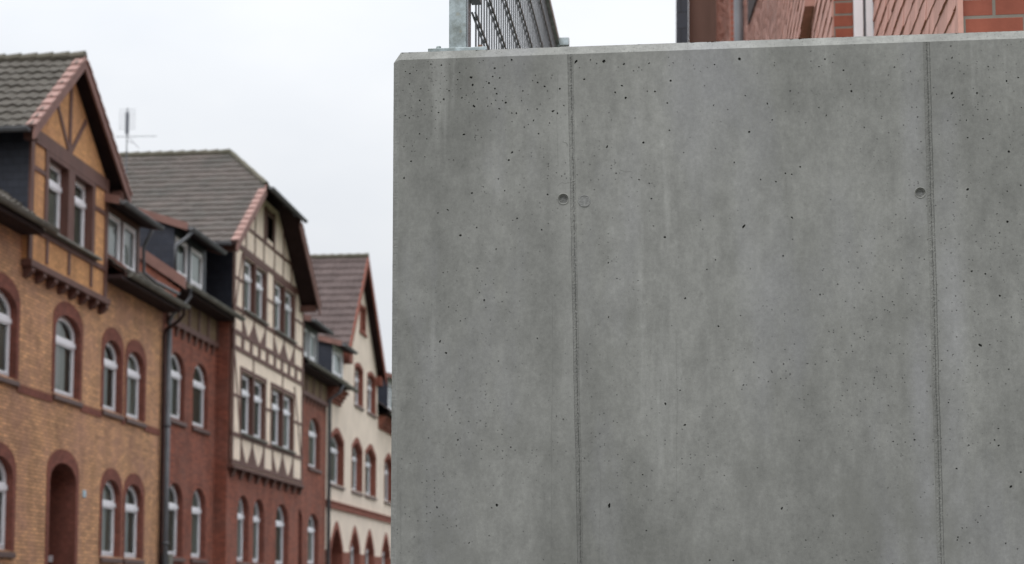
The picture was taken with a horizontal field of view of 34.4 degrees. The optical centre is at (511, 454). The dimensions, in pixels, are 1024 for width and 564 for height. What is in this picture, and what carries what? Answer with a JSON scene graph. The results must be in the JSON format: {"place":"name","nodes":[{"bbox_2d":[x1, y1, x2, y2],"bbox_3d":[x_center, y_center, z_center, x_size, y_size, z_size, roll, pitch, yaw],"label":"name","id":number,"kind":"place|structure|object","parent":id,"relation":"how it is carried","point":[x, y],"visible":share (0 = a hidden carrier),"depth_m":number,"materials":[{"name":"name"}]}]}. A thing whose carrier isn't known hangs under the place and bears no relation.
{"place":"outdoors","nodes":[
{"label":"outdoors","id":0,"kind":"place"},
{"bbox_2d":[0,0,688,372],"label":"sky","id":1,"kind":"structure","parent":0,"point":[302,91],"materials":[{"name":"white"}]},
{"label":"ground","id":2,"kind":"structure","parent":0,"visible":0},
{"bbox_2d":[0,51,190,563],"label":"terraced house","id":3,"kind":"structure","parent":2,"relation":"on","point":[86,303],"depth_m":36.19,"materials":[{"name":"brown brick"}]},
{"bbox_2d":[0,442,15,557],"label":"window","id":4,"kind":"structure","parent":3,"relation":"in","point":[7,459],"depth_m":32.72,"materials":[{"name":"grey glass"}]},
{"bbox_2d":[0,272,19,386],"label":"window","id":5,"kind":"structure","parent":3,"relation":"in","point":[9,294],"depth_m":32.95,"materials":[{"name":"grey glass"}]},
{"bbox_2d":[51,301,82,407],"bbox_3d":[-9.698,-2.209,35.792,0.320,2.200,1.720,-1,-5,6],"label":"window","id":6,"kind":"structure","parent":3,"relation":"in","point":[67,320],"depth_m":36.20,"materials":[{"name":"grey glass"}]},
{"bbox_2d":[99,468,122,563],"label":"window","id":7,"kind":"structure","parent":3,"relation":"in","point":[111,488],"depth_m":38.77,"materials":[{"name":"grey glass"}]},
{"bbox_2d":[100,328,123,420],"bbox_3d":[-9.401,-1.915,38.581,0.320,2.100,1.480,-1,-5,6],"label":"window","id":8,"kind":"structure","parent":3,"relation":"in","point":[112,342],"depth_m":39.00,"materials":[{"name":"grey glass"}]},
{"bbox_2d":[122,473,144,563],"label":"window","id":9,"kind":"structure","parent":3,"relation":"in","point":[133,490],"depth_m":40.35,"materials":[{"name":"grey glass"}]},
{"bbox_2d":[124,339,146,427],"bbox_3d":[-9.208,-1.760,40.177,0.275,2.090,1.530,-1,-5,6],"label":"window","id":10,"kind":"structure","parent":3,"relation":"in","point":[135,355],"depth_m":40.57,"materials":[{"name":"grey glass"}]},
{"bbox_2d":[119,149,346,563],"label":"terraced house","id":11,"kind":"structure","parent":2,"relation":"on","point":[227,256],"depth_m":48.94,"materials":[{"name":"red brick"}]},
{"bbox_2d":[115,108,146,175],"bbox_3d":[-11.230,-8.956,49.376,1.216,2.850,0.111,0,-5,-4],"label":"television aerial","id":12,"kind":"object","parent":11,"relation":"attached to","point":[126,119],"visible":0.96,"depth_m":49.41,"materials":[{"name":"metal"}]},
{"bbox_2d":[168,483,185,561],"bbox_3d":[-8.874,1.749,43.166,0.305,2.060,1.550,-1,-5,6],"label":"window","id":13,"kind":"structure","parent":11,"relation":"in","point":[175,526],"depth_m":43.73,"materials":[{"name":"grey glass"}]},
{"bbox_2d":[170,352,187,427],"bbox_3d":[-8.865,-1.743,43.415,0.275,1.900,1.600,-1,-5,6],"label":"window","id":14,"kind":"structure","parent":11,"relation":"in","point":[177,366],"depth_m":43.97,"materials":[{"name":"grey glass"}]},
{"bbox_2d":[190,488,207,563],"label":"window","id":15,"kind":"structure","parent":11,"relation":"in","point":[198,501],"depth_m":45.81,"materials":[{"name":"grey glass"}]},
{"bbox_2d":[191,364,210,435],"bbox_3d":[-8.636,-1.555,45.564,0.275,1.900,1.620,-1,-5,6],"label":"window","id":16,"kind":"structure","parent":11,"relation":"in","point":[200,378],"depth_m":46.06,"materials":[{"name":"grey glass"}]},
{"bbox_2d":[308,514,318,563],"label":"window","id":17,"kind":"structure","parent":11,"relation":"in","point":[313,527],"depth_m":59.84,"materials":[{"name":"grey glass"}]},
{"bbox_2d":[308,418,321,473],"bbox_3d":[-7.181,-0.365,59.448,0.325,1.950,2.000,-1,-5,6],"label":"window","id":18,"kind":"structure","parent":11,"relation":"in","point":[314,429],"depth_m":60.21,"materials":[{"name":"grey glass"}]},
{"bbox_2d":[304,253,391,563],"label":"terraced house","id":19,"kind":"structure","parent":2,"relation":"on","point":[358,472],"depth_m":67.32,"materials":[{"name":"cream plaster"},{"name":"purple brown tile"},{"name":"red brown stone"}]},
{"bbox_2d":[331,427,344,490],"bbox_3d":[-6.811,0.111,63.228,0.395,2.340,2.550,-1,-5,6],"label":"window","id":20,"kind":"structure","parent":19,"relation":"in","point":[337,441],"depth_m":64.25,"materials":[{"name":"grey glass"}]},
{"bbox_2d":[349,526,359,563],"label":"window","id":21,"kind":"structure","parent":19,"relation":"in","point":[354,548],"depth_m":67.17,"materials":[{"name":"white paint"}]},
{"bbox_2d":[351,437,363,495],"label":"window","id":22,"kind":"structure","parent":19,"relation":"in","point":[357,451],"depth_m":67.95,"materials":[{"name":"grey glass"}]},
{"bbox_2d":[354,362,363,410],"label":"window","id":23,"kind":"structure","parent":19,"relation":"in","point":[358,370],"depth_m":68.26,"materials":[{"name":"white paint"}]},
{"bbox_2d":[364,529,374,563],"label":"window","id":24,"kind":"structure","parent":19,"relation":"in","point":[369,552],"depth_m":70.27,"materials":[{"name":"white paint"}]},
{"bbox_2d":[365,444,376,500],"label":"window","id":25,"kind":"structure","parent":19,"relation":"in","point":[370,455],"depth_m":70.89,"materials":[{"name":"grey glass"}]},
{"bbox_2d":[367,372,376,418],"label":"window","id":26,"kind":"structure","parent":19,"relation":"in","point":[371,380],"depth_m":71.03,"materials":[{"name":"grey glass"}]},
{"bbox_2d":[381,533,389,563],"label":"window","id":27,"kind":"structure","parent":19,"relation":"in","point":[385,553],"depth_m":73.97,"materials":[{"name":"white paint"}]},
{"bbox_2d":[384,453,390,504],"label":"window","id":28,"kind":"structure","parent":19,"relation":"in","point":[387,461],"depth_m":75.08,"materials":[{"name":"grey glass"}]},
{"bbox_2d":[391,31,1023,563],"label":"concrete wall","id":29,"kind":"structure","parent":2,"relation":"on","point":[721,303],"depth_m":5.53,"materials":[{"name":"grey concrete"}]},
{"bbox_2d":[428,0,568,51],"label":"steel railing","id":30,"kind":"object","parent":29,"relation":"on","point":[544,25],"visible":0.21,"depth_m":6.75,"materials":[{"name":"grey metal"}]},
{"bbox_2d":[676,0,1023,42],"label":"tile hung house","id":31,"kind":"structure","parent":2,"relation":"on","point":[724,20],"depth_m":10.25,"materials":[{"name":"ceramic"}]},
{"bbox_2d":[853,0,873,36],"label":"window frame","id":32,"kind":"structure","parent":31,"relation":"in","point":[863,24],"depth_m":10.17,"materials":[{"name":"white paint"}]}
]}

